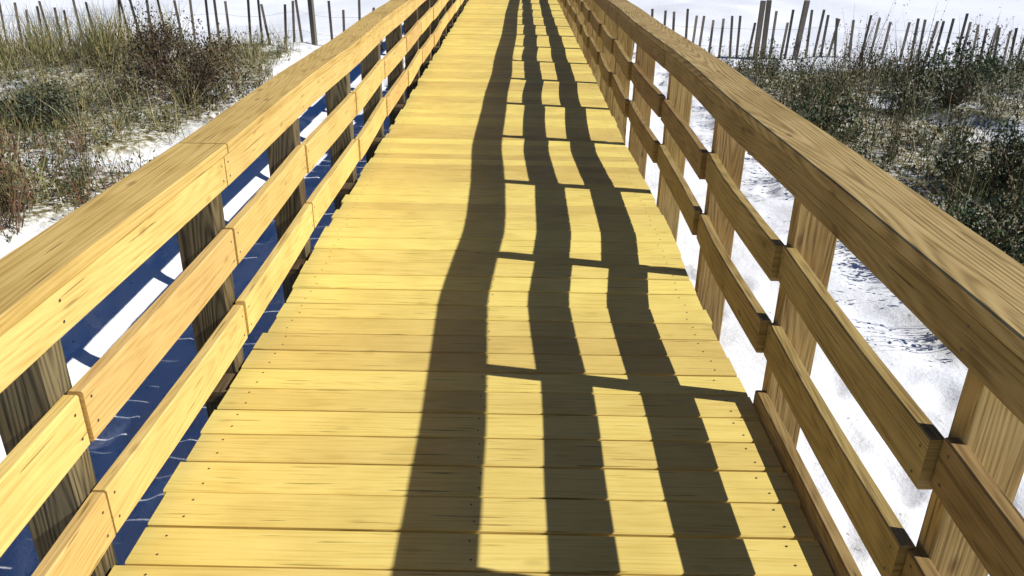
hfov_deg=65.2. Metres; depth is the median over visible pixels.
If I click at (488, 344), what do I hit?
wooden boardwalk
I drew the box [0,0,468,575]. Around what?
wooden railing
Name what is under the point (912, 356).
sand ground
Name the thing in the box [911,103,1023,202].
dune shrub
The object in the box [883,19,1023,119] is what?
dune shrub
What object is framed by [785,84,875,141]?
dune shrub
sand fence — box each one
[0,0,384,50]
[632,0,1023,66]
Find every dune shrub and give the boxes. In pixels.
[0,67,102,131]
[0,147,22,203]
[75,0,232,98]
[88,10,267,115]
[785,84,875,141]
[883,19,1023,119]
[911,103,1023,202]
[929,171,1023,265]
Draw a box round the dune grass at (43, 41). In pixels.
[0,0,320,204]
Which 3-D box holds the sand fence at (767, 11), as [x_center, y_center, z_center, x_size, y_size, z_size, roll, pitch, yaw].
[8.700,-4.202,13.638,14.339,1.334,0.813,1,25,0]
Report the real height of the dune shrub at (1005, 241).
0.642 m
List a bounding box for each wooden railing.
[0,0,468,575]
[557,0,1023,575]
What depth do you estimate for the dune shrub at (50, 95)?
8.59 m
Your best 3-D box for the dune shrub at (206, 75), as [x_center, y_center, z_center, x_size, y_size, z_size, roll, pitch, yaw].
[-3.920,-2.564,9.448,1.980,1.440,2.088,-16,30,-32]
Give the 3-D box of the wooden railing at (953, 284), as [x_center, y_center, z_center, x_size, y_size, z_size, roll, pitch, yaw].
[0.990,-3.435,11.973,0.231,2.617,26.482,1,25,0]
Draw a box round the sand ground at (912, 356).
[0,0,1023,575]
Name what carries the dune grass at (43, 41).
on the sand ground at (912, 356)
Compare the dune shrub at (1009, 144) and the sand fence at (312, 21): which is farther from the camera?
the sand fence at (312, 21)
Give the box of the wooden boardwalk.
[108,0,833,575]
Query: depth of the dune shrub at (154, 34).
10.70 m
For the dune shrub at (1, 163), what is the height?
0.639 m
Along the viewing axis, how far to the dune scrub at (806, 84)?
8.89 m
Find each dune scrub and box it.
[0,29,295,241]
[701,3,1023,341]

